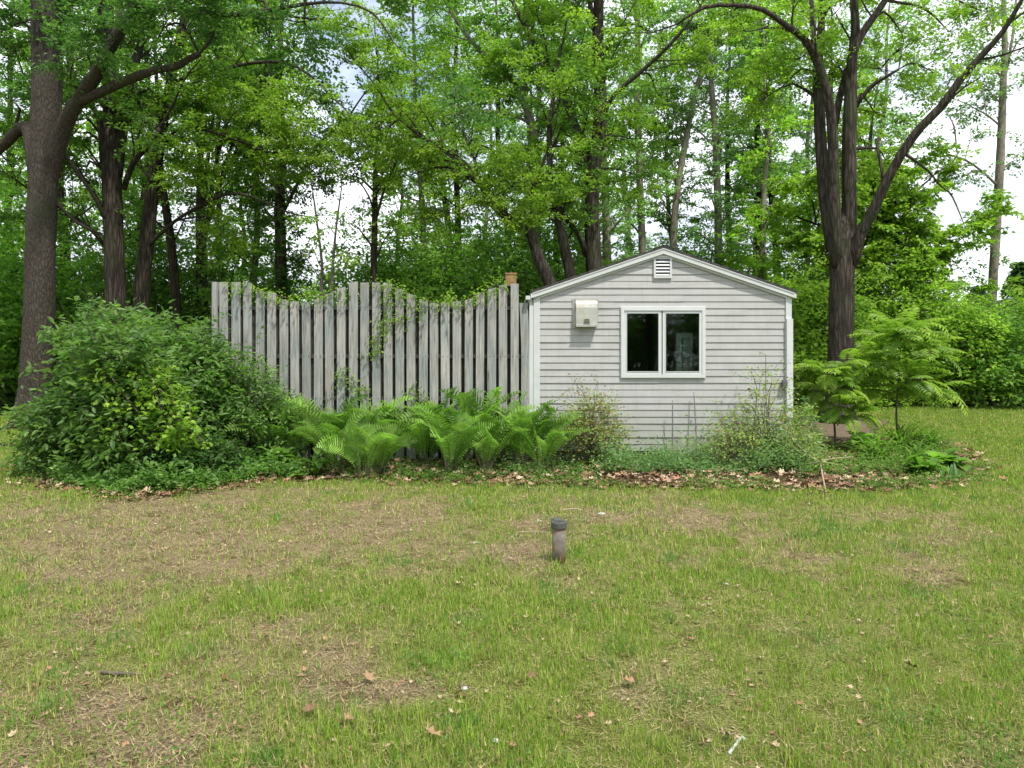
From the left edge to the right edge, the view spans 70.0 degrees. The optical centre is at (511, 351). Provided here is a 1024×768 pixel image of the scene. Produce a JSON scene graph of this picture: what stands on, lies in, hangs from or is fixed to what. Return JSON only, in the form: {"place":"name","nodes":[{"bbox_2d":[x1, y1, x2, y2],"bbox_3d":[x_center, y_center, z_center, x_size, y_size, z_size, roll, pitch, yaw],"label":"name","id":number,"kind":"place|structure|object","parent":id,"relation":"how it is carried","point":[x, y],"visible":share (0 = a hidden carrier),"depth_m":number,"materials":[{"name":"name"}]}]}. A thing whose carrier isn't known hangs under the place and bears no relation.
{"place":"outdoors","nodes":[
{"label":"outdoors","id":0,"kind":"place"},
{"bbox_2d":[0,385,1021,413],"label":"forest floor","id":1,"kind":"structure","parent":0,"point":[911,405],"depth_m":23.01,"materials":[{"name":"green plant"}]},
{"bbox_2d":[0,163,27,406],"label":"woodland shrub","id":2,"kind":"object","parent":1,"relation":"on","point":[7,321],"visible":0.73,"depth_m":19.92,"materials":[{"name":"green plant"}]},
{"bbox_2d":[0,180,100,409],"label":"woodland shrub","id":3,"kind":"object","parent":1,"relation":"on","point":[61,244],"visible":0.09,"depth_m":22.44,"materials":[{"name":"green plant"}]},
{"bbox_2d":[0,0,101,402],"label":"woodland tree","id":4,"kind":"object","parent":1,"relation":"on","point":[11,194],"visible":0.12,"depth_m":23.48,"materials":[{"name":"green plant"}]},
{"bbox_2d":[0,0,136,289],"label":"woodland tree","id":5,"kind":"object","parent":1,"relation":"on","point":[60,188],"visible":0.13,"depth_m":25.14,"materials":[{"name":"green plant"}]},
{"bbox_2d":[0,238,167,410],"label":"woodland shrub","id":6,"kind":"object","parent":1,"relation":"on","point":[72,289],"visible":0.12,"depth_m":21.11,"materials":[{"name":"green plant"}]},
{"bbox_2d":[15,187,218,386],"bbox_3d":[-12.400,-1.784,24.232,5.862,8.050,7.673,0,0,-10],"label":"woodland shrub","id":7,"kind":"object","parent":1,"relation":"on","point":[130,258],"visible":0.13,"depth_m":22.77,"materials":[{"name":"green plant"}]},
{"bbox_2d":[75,1,208,305],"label":"woodland tree","id":8,"kind":"object","parent":1,"relation":"on","point":[128,221],"visible":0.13,"depth_m":24.48,"materials":[{"name":"green plant"}]},
{"bbox_2d":[95,0,217,340],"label":"slender tree","id":9,"kind":"object","parent":1,"relation":"on","point":[173,267],"visible":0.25,"depth_m":21.91,"materials":[{"name":"green plant"}]},
{"bbox_2d":[127,252,241,345],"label":"woodland shrub","id":10,"kind":"object","parent":1,"relation":"on","point":[183,293],"visible":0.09,"depth_m":22.80,"materials":[{"name":"green plant"}]},
{"bbox_2d":[130,196,324,356],"bbox_3d":[-9.257,-1.662,23.889,7.402,7.765,5.654,0,0,13],"label":"woodland shrub","id":11,"kind":"object","parent":1,"relation":"on","point":[211,267],"visible":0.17,"depth_m":23.03,"materials":[{"name":"green plant"}]},
{"bbox_2d":[159,4,297,311],"bbox_3d":[-10.511,-5.509,26.288,3.789,14.440,4.847,0,0,33],"label":"woodland tree","id":12,"kind":"object","parent":1,"relation":"on","point":[194,199],"visible":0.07,"depth_m":26.42,"materials":[{"name":"green plant"}]},
{"bbox_2d":[155,0,328,343],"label":"slender tree","id":13,"kind":"object","parent":1,"relation":"on","point":[198,202],"visible":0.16,"depth_m":22.85,"materials":[{"name":"green plant"}]},
{"bbox_2d":[194,0,323,305],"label":"woodland tree","id":14,"kind":"object","parent":1,"relation":"on","point":[256,217],"visible":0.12,"depth_m":24.08,"materials":[{"name":"green plant"}]},
{"bbox_2d":[189,0,417,305],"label":"ivy clad tree","id":15,"kind":"object","parent":1,"relation":"on","point":[278,219],"visible":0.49,"depth_m":21.65,"materials":[{"name":"green plant"}]},
{"bbox_2d":[292,233,431,305],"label":"woodland shrub","id":16,"kind":"object","parent":1,"relation":"on","point":[326,257],"visible":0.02,"depth_m":26.24,"materials":[{"name":"green plant"}]},
{"bbox_2d":[293,203,477,305],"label":"woodland shrub","id":17,"kind":"object","parent":1,"relation":"on","point":[356,273],"visible":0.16,"depth_m":22.29,"materials":[{"name":"green plant"}]},
{"bbox_2d":[345,50,435,280],"bbox_3d":[-5.142,-6.042,33.144,4.189,15.500,4.006,0,0,-33],"label":"woodland tree","id":18,"kind":"object","parent":1,"relation":"on","point":[409,187],"visible":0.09,"depth_m":33.08,"materials":[{"name":"green plant"}]},
{"bbox_2d":[306,1,518,305],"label":"slender tree","id":19,"kind":"object","parent":1,"relation":"on","point":[374,211],"visible":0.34,"depth_m":20.81,"materials":[{"name":"green plant"}]},
{"bbox_2d":[356,219,482,305],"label":"woodland shrub","id":20,"kind":"object","parent":1,"relation":"on","point":[444,242],"visible":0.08,"depth_m":22.77,"materials":[{"name":"green plant"}]},
{"bbox_2d":[360,0,479,300],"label":"woodland tree","id":21,"kind":"object","parent":1,"relation":"on","point":[421,60],"visible":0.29,"depth_m":24.31,"materials":[{"name":"green plant"}]},
{"bbox_2d":[366,223,519,305],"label":"woodland shrub","id":22,"kind":"object","parent":1,"relation":"on","point":[430,278],"visible":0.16,"depth_m":21.52,"materials":[{"name":"green plant"}]},
{"bbox_2d":[403,0,483,248],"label":"woodland tree","id":23,"kind":"object","parent":1,"relation":"on","point":[444,200],"visible":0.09,"depth_m":33.54,"materials":[{"name":"green plant"}]},
{"bbox_2d":[378,0,513,260],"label":"woodland tree","id":24,"kind":"object","parent":1,"relation":"on","point":[457,187],"visible":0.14,"depth_m":26.52,"materials":[{"name":"green plant"}]},
{"bbox_2d":[413,232,559,301],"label":"woodland shrub","id":25,"kind":"object","parent":1,"relation":"on","point":[473,257],"visible":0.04,"depth_m":22.67,"materials":[{"name":"green plant"}]},
{"bbox_2d":[440,0,549,264],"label":"woodland tree","id":26,"kind":"object","parent":1,"relation":"on","point":[498,106],"visible":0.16,"depth_m":26.39,"materials":[{"name":"green plant"}]},
{"bbox_2d":[450,209,576,305],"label":"woodland shrub","id":27,"kind":"object","parent":1,"relation":"on","point":[526,272],"visible":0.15,"depth_m":21.39,"materials":[{"name":"green plant"}]},
{"bbox_2d":[459,172,611,302],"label":"woodland shrub","id":28,"kind":"object","parent":1,"relation":"on","point":[548,236],"visible":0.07,"depth_m":23.68,"materials":[{"name":"green plant"}]},
{"bbox_2d":[497,0,620,278],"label":"slender tree","id":29,"kind":"object","parent":1,"relation":"on","point":[565,248],"visible":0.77,"depth_m":20.53,"materials":[{"name":"green plant"}]},
{"bbox_2d":[512,0,611,276],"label":"woodland tree","id":30,"kind":"object","parent":1,"relation":"on","point":[552,220],"visible":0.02,"depth_m":27.10,"materials":[{"name":"green plant"}]},
{"bbox_2d":[549,0,680,265],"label":"woodland tree","id":31,"kind":"object","parent":1,"relation":"on","point":[607,232],"visible":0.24,"depth_m":26.35,"materials":[{"name":"green plant"}]},
{"bbox_2d":[583,0,677,258],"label":"poplar tree","id":32,"kind":"object","parent":1,"relation":"on","point":[641,226],"visible":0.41,"depth_m":27.86,"materials":[{"name":"green plant"}]},
{"bbox_2d":[586,0,680,256],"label":"woodland tree","id":33,"kind":"object","parent":1,"relation":"on","point":[647,238],"visible":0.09,"depth_m":36.48,"materials":[{"name":"green plant"}]},
{"bbox_2d":[623,0,721,259],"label":"woodland tree","id":34,"kind":"object","parent":1,"relation":"on","point":[662,218],"visible":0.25,"depth_m":29.60,"materials":[{"name":"green plant"}]},
{"bbox_2d":[616,0,770,249],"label":"poplar tree","id":35,"kind":"object","parent":1,"relation":"on","point":[682,153],"visible":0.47,"depth_m":27.88,"materials":[{"name":"green plant"}]},
{"bbox_2d":[680,0,754,272],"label":"woodland tree","id":36,"kind":"object","parent":1,"relation":"on","point":[727,175],"visible":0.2,"depth_m":31.54,"materials":[{"name":"green plant"}]},
{"bbox_2d":[646,205,802,283],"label":"woodland shrub","id":37,"kind":"object","parent":1,"relation":"on","point":[694,251],"visible":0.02,"depth_m":28.25,"materials":[{"name":"green plant"}]},
{"bbox_2d":[662,0,791,264],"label":"woodland tree","id":38,"kind":"object","parent":1,"relation":"on","point":[714,173],"visible":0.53,"depth_m":27.80,"materials":[{"name":"green plant"}]},
{"bbox_2d":[700,0,809,271],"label":"poplar tree","id":39,"kind":"object","parent":1,"relation":"on","point":[750,146],"visible":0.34,"depth_m":28.76,"materials":[{"name":"green plant"}]},
{"bbox_2d":[701,0,826,284],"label":"woodland tree","id":40,"kind":"object","parent":1,"relation":"on","point":[769,143],"visible":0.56,"depth_m":26.60,"materials":[{"name":"green plant"}]},
{"bbox_2d":[706,208,826,398],"bbox_3d":[9.138,-1.824,27.246,6.403,7.473,5.617,0,0,0],"label":"hedge shrub","id":41,"kind":"object","parent":1,"relation":"on","point":[757,269],"visible":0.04,"depth_m":26.57,"materials":[{"name":"green plant"}]},
{"bbox_2d":[723,7,820,276],"bbox_3d":[10.418,-6.034,29.115,4.082,15.488,3.924,0,0,0],"label":"poplar tree","id":42,"kind":"object","parent":1,"relation":"on","point":[794,156],"visible":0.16,"depth_m":28.55,"materials":[{"name":"green plant"}]},
{"bbox_2d":[774,0,863,380],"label":"woodland tree","id":43,"kind":"object","parent":1,"relation":"on","point":[809,136],"visible":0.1,"depth_m":30.29,"materials":[{"name":"green plant"}]},
{"bbox_2d":[767,242,907,407],"bbox_3d":[8.969,-0.729,22.495,6.858,5.461,4.912,0,0,0],"label":"hedge shrub","id":44,"kind":"object","parent":1,"relation":"on","point":[814,353],"visible":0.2,"depth_m":21.48,"materials":[{"name":"green plant"}]},
{"bbox_2d":[774,16,902,310],"bbox_3d":[12.522,-5.813,28.671,5.042,15.052,3.942,0,0,-11],"label":"woodland tree","id":45,"kind":"object","parent":1,"relation":"on","point":[812,150],"visible":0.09,"depth_m":28.79,"materials":[{"name":"green plant"}]},
{"bbox_2d":[764,228,947,407],"bbox_3d":[11.267,-1.091,24.077,5.369,6.126,4.967,0,0,-22],"label":"hedge shrub","id":46,"kind":"object","parent":1,"relation":"on","point":[822,287],"visible":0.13,"depth_m":23.07,"materials":[{"name":"green plant"}]},
{"bbox_2d":[745,71,1023,400],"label":"linden tree","id":47,"kind":"object","parent":1,"relation":"on","point":[878,251],"visible":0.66,"depth_m":23.16,"materials":[{"name":"green plant"}]},
{"bbox_2d":[834,0,951,286],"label":"woodland tree","id":48,"kind":"object","parent":1,"relation":"on","point":[879,124],"visible":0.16,"depth_m":33.62,"materials":[{"name":"green plant"}]},
{"bbox_2d":[793,247,1017,408],"bbox_3d":[12.282,-0.615,23.030,6.055,5.502,5.525,0,0,38],"label":"hedge shrub","id":49,"kind":"object","parent":1,"relation":"on","point":[938,312],"visible":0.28,"depth_m":21.82,"materials":[{"name":"green plant"}]},
{"bbox_2d":[882,286,1023,406],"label":"hedge shrub","id":50,"kind":"object","parent":1,"relation":"on","point":[996,344],"visible":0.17,"depth_m":22.14,"materials":[{"name":"green plant"}]},
{"bbox_2d":[883,0,1023,399],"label":"poplar tree","id":51,"kind":"object","parent":1,"relation":"on","point":[998,183],"visible":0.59,"depth_m":24.84,"materials":[{"name":"green plant"}]},
{"bbox_2d":[916,285,1023,408],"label":"hedge shrub","id":52,"kind":"object","parent":1,"relation":"on","point":[1012,320],"visible":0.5,"depth_m":21.41,"materials":[{"name":"green plant"}]},
{"bbox_2d":[0,405,1023,767],"bbox_3d":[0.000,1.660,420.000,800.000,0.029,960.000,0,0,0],"label":"ground","id":53,"kind":"structure","parent":0,"point":[636,697],"depth_m":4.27,"materials":[{"name":"green plant"}]},
{"bbox_2d":[0,0,248,342],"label":"maple tree","id":54,"kind":"object","parent":53,"relation":"on","point":[112,129],"visible":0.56,"depth_m":18.76,"materials":[{"name":"green plant"}]},
{"bbox_2d":[83,0,409,318],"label":"maple tree","id":55,"kind":"object","parent":53,"relation":"on","point":[148,238],"visible":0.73,"depth_m":19.00,"materials":[{"name":"green plant"}]},
{"bbox_2d":[0,0,527,429],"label":"maple tree","id":56,"kind":"object","parent":53,"relation":"on","point":[46,131],"visible":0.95,"depth_m":15.18,"materials":[{"name":"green plant"}]},
{"bbox_2d":[323,4,603,285],"bbox_3d":[-1.253,-3.595,18.966,7.273,10.609,4.643,0,0,0],"label":"leaning tree","id":57,"kind":"object","parent":53,"relation":"on","point":[522,220],"visible":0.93,"depth_m":18.61,"materials":[{"name":"green plant"}]},
{"bbox_2d":[365,0,577,283],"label":"maple tree","id":58,"kind":"object","parent":53,"relation":"on","point":[490,23],"visible":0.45,"depth_m":23.74,"materials":[{"name":"green plant"}]},
{"bbox_2d":[33,436,968,494],"bbox_3d":[0.125,1.638,13.199,15.450,0.001,9.602,0,0,0],"label":"mulch bed","id":59,"kind":"object","parent":53,"relation":"on","point":[626,478],"visible":0.1,"depth_m":9.70,"materials":[{"name":"brown soil"}]},
{"bbox_2d":[0,371,104,479],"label":"leafy shrub","id":60,"kind":"object","parent":59,"relation":"on","point":[40,411],"visible":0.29,"depth_m":9.61,"materials":[{"name":"green plant"}]},
{"bbox_2d":[0,284,256,489],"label":"bush","id":61,"kind":"object","parent":59,"relation":"on","point":[134,337],"visible":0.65,"depth_m":9.20,"materials":[{"name":"green plant"}]},
{"bbox_2d":[80,352,221,451],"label":"shrub","id":62,"kind":"object","parent":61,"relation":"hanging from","point":[170,431],"visible":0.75,"depth_m":8.86,"materials":[{"name":"green plant"}]},
{"bbox_2d":[47,438,309,495],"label":"ground cover","id":63,"kind":"object","parent":59,"relation":"on","point":[162,477],"visible":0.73,"depth_m":8.94,"materials":[{"name":"green plant"}]},
{"bbox_2d":[120,419,259,474],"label":"bush","id":64,"kind":"object","parent":59,"relation":"on","point":[226,455],"visible":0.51,"depth_m":9.33,"materials":[{"name":"green plant"}]},
{"bbox_2d":[136,305,278,451],"bbox_3d":[-4.322,0.578,10.297,1.833,2.505,1.828,0,0,0],"label":"leafy shrub","id":65,"kind":"object","parent":59,"relation":"on","point":[215,364],"visible":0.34,"depth_m":10.08,"materials":[{"name":"green plant"}]},
{"bbox_2d":[190,325,307,458],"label":"leafy shrub","id":66,"kind":"object","parent":59,"relation":"on","point":[273,390],"visible":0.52,"depth_m":10.18,"materials":[{"name":"green plant"}]},
{"bbox_2d":[225,396,318,456],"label":"fern","id":67,"kind":"object","parent":59,"relation":"on","point":[280,434],"visible":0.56,"depth_m":10.15,"materials":[{"name":"green plant"}]},
{"bbox_2d":[288,401,383,472],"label":"fern","id":68,"kind":"object","parent":59,"relation":"on","point":[317,433],"visible":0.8,"depth_m":9.65,"materials":[{"name":"green plant"}]},
{"bbox_2d":[277,390,397,460],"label":"fern","id":69,"kind":"object","parent":59,"relation":"on","point":[345,415],"visible":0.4,"depth_m":10.56,"materials":[{"name":"green plant"}]},
{"bbox_2d":[316,422,396,475],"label":"fern","id":70,"kind":"object","parent":59,"relation":"on","point":[374,450],"visible":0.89,"depth_m":9.44,"materials":[{"name":"green plant"}]},
{"bbox_2d":[309,395,412,449],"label":"fern","id":71,"kind":"object","parent":59,"relation":"on","point":[382,421],"visible":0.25,"depth_m":10.52,"materials":[{"name":"green plant"}]},
{"bbox_2d":[212,281,528,460],"bbox_3d":[-2.095,0.301,10.955,4.730,2.717,0.190,0,0,0],"label":"fence","id":72,"kind":"object","parent":59,"relation":"on","point":[484,348],"visible":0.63,"depth_m":10.88,"materials":[{"name":"grey wood"}]},
{"bbox_2d":[222,274,516,404],"bbox_3d":[-2.100,-0.038,10.825,4.380,2.206,0.442,0,0,0],"label":"climbing vine","id":73,"kind":"object","parent":72,"relation":"attached to","point":[384,319],"visible":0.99,"depth_m":10.83,"materials":[{"name":"green plant"}]},
{"bbox_2d":[349,426,417,472],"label":"fern","id":74,"kind":"object","parent":59,"relation":"on","point":[387,454],"visible":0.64,"depth_m":9.63,"materials":[{"name":"green plant"}]},
{"bbox_2d":[377,400,468,465],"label":"fern","id":75,"kind":"object","parent":59,"relation":"on","point":[417,430],"visible":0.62,"depth_m":10.15,"materials":[{"name":"green plant"}]},
{"bbox_2d":[298,452,607,478],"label":"ground cover","id":76,"kind":"object","parent":59,"relation":"on","point":[553,463],"visible":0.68,"depth_m":9.79,"materials":[{"name":"green plant"}]},
{"bbox_2d":[412,405,494,471],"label":"fern","id":77,"kind":"object","parent":59,"relation":"on","point":[438,431],"visible":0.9,"depth_m":9.65,"materials":[{"name":"green plant"}]},
{"bbox_2d":[412,387,522,457],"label":"fern","id":78,"kind":"object","parent":59,"relation":"on","point":[494,404],"visible":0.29,"depth_m":10.67,"materials":[{"name":"green plant"}]},
{"bbox_2d":[440,404,539,469],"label":"fern","id":79,"kind":"object","parent":59,"relation":"on","point":[490,443],"visible":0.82,"depth_m":9.73,"materials":[{"name":"green plant"}]},
{"bbox_2d":[0,433,1004,500],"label":"edge weeds","id":80,"kind":"object","parent":59,"relation":"on","point":[539,476],"visible":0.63,"depth_m":9.08,"materials":[{"name":"green plant"}]},
{"bbox_2d":[0,420,1023,767],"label":"leaf litter","id":81,"kind":"object","parent":59,"relation":"on","point":[818,480],"visible":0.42,"depth_m":9.01,"materials":[{"name":"brown plant"}]},
{"bbox_2d":[470,399,574,467],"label":"fern","id":82,"kind":"object","parent":59,"relation":"on","point":[523,422],"visible":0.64,"depth_m":10.06,"materials":[{"name":"green plant"}]},
{"bbox_2d":[494,401,596,459],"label":"fern","id":83,"kind":"object","parent":59,"relation":"on","point":[550,411],"visible":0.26,"depth_m":10.38,"materials":[{"name":"green plant"}]},
{"bbox_2d":[505,407,589,469],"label":"fern","id":84,"kind":"object","parent":59,"relation":"on","point":[555,437],"visible":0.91,"depth_m":9.88,"materials":[{"name":"green plant"}]},
{"bbox_2d":[551,373,639,467],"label":"azalea bush","id":85,"kind":"object","parent":59,"relation":"on","point":[603,430],"visible":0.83,"depth_m":10.37,"materials":[{"name":"green plant"}]},
{"bbox_2d":[524,245,796,461],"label":"shed","id":86,"kind":"structure","parent":59,"relation":"on","point":[653,333],"depth_m":10.89,"materials":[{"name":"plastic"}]},
{"bbox_2d":[620,306,705,377],"bbox_3d":[2.246,-0.143,10.885,1.272,1.073,0.070,0,0,0],"label":"window","id":87,"kind":"structure","parent":86,"relation":"in","point":[661,310],"depth_m":10.86,"materials":[{"name":"plastic"}]},
{"bbox_2d":[583,409,826,476],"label":"ground cover","id":88,"kind":"object","parent":59,"relation":"on","point":[658,462],"visible":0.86,"depth_m":9.88,"materials":[{"name":"green plant"}]},
{"bbox_2d":[678,409,778,474],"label":"azalea bush","id":89,"kind":"object","parent":59,"relation":"on","point":[744,437],"visible":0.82,"depth_m":10.12,"materials":[{"name":"green plant"}]},
{"bbox_2d":[700,348,827,467],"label":"azalea bush","id":90,"kind":"object","parent":59,"relation":"on","point":[763,420],"visible":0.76,"depth_m":10.31,"materials":[{"name":"green plant"}]},
{"bbox_2d":[743,410,837,474],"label":"azalea bush","id":91,"kind":"object","parent":59,"relation":"on","point":[806,443],"visible":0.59,"depth_m":10.08,"materials":[{"name":"green plant"}]},
{"bbox_2d":[793,348,882,449],"bbox_3d":[5.288,0.799,12.073,1.459,1.721,1.507,0,0,0],"label":"sapling","id":92,"kind":"object","parent":59,"relation":"on","point":[848,390],"visible":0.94,"depth_m":11.82,"materials":[{"name":"green wood"}]},
{"bbox_2d":[834,433,915,464],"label":"daylily clump","id":93,"kind":"object","parent":59,"relation":"on","point":[873,445],"visible":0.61,"depth_m":10.90,"materials":[{"name":"green plant"}]},
{"bbox_2d":[794,438,960,478],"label":"ground cover","id":94,"kind":"object","parent":59,"relation":"on","point":[874,461],"visible":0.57,"depth_m":10.07,"materials":[{"name":"green plant"}]},
{"bbox_2d":[868,420,938,449],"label":"daylily clump","id":95,"kind":"object","parent":59,"relation":"on","point":[900,433],"visible":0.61,"depth_m":11.88,"materials":[{"name":"green plant"}]},
{"bbox_2d":[847,305,970,429],"bbox_3d":[6.755,0.424,12.500,2.188,2.474,2.146,0,0,0],"label":"sapling","id":96,"kind":"object","parent":59,"relation":"on","point":[904,329],"visible":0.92,"depth_m":12.17,"materials":[{"name":"green wood"}]},
{"bbox_2d":[899,454,946,475],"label":"hosta plant","id":97,"kind":"object","parent":59,"relation":"on","point":[915,462],"visible":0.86,"depth_m":9.60,"materials":[{"name":"green plant"}]},
{"bbox_2d":[917,448,972,471],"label":"hosta plant","id":98,"kind":"object","parent":59,"relation":"on","point":[947,457],"visible":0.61,"depth_m":9.88,"materials":[{"name":"green plant"}]},
{"bbox_2d":[0,445,1023,767],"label":"straw thatch","id":99,"kind":"object","parent":53,"relation":"on","point":[332,647],"visible":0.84,"depth_m":4.39,"materials":[{"name":"beige plant"}]},
{"bbox_2d":[551,520,566,563],"bbox_3d":[0.372,1.524,5.791,0.128,0.371,0.128,0,0,-17],"label":"vent pipe","id":100,"kind":"object","parent":53,"relation":"on","point":[558,527],"visible":0.86,"depth_m":5.75,"materials":[{"name":"metal"}]},
{"bbox_2d":[464,0,761,271],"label":"maple tree","id":101,"kind":"object","parent":53,"relation":"on","point":[590,245],"visible":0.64,"depth_m":21.97,"materials":[{"name":"green plant"}]},
{"bbox_2d":[560,0,1023,423],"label":"locust tree","id":102,"kind":"object","parent":53,"relation":"on","point":[844,236],"visible":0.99,"depth_m":17.07,"materials":[{"name":"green plant"}]},
{"bbox_2d":[0,0,1023,307],"label":"sky","id":103,"kind":"structure","parent":0,"point":[1012,245],"materials":[{"name":"white"}]},
{"bbox_2d":[792,416,886,444],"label":"dirt path","id":104,"kind":"structure","parent":0,"point":[829,429],"depth_m":15.38,"materials":[{"name":"brown soil"}]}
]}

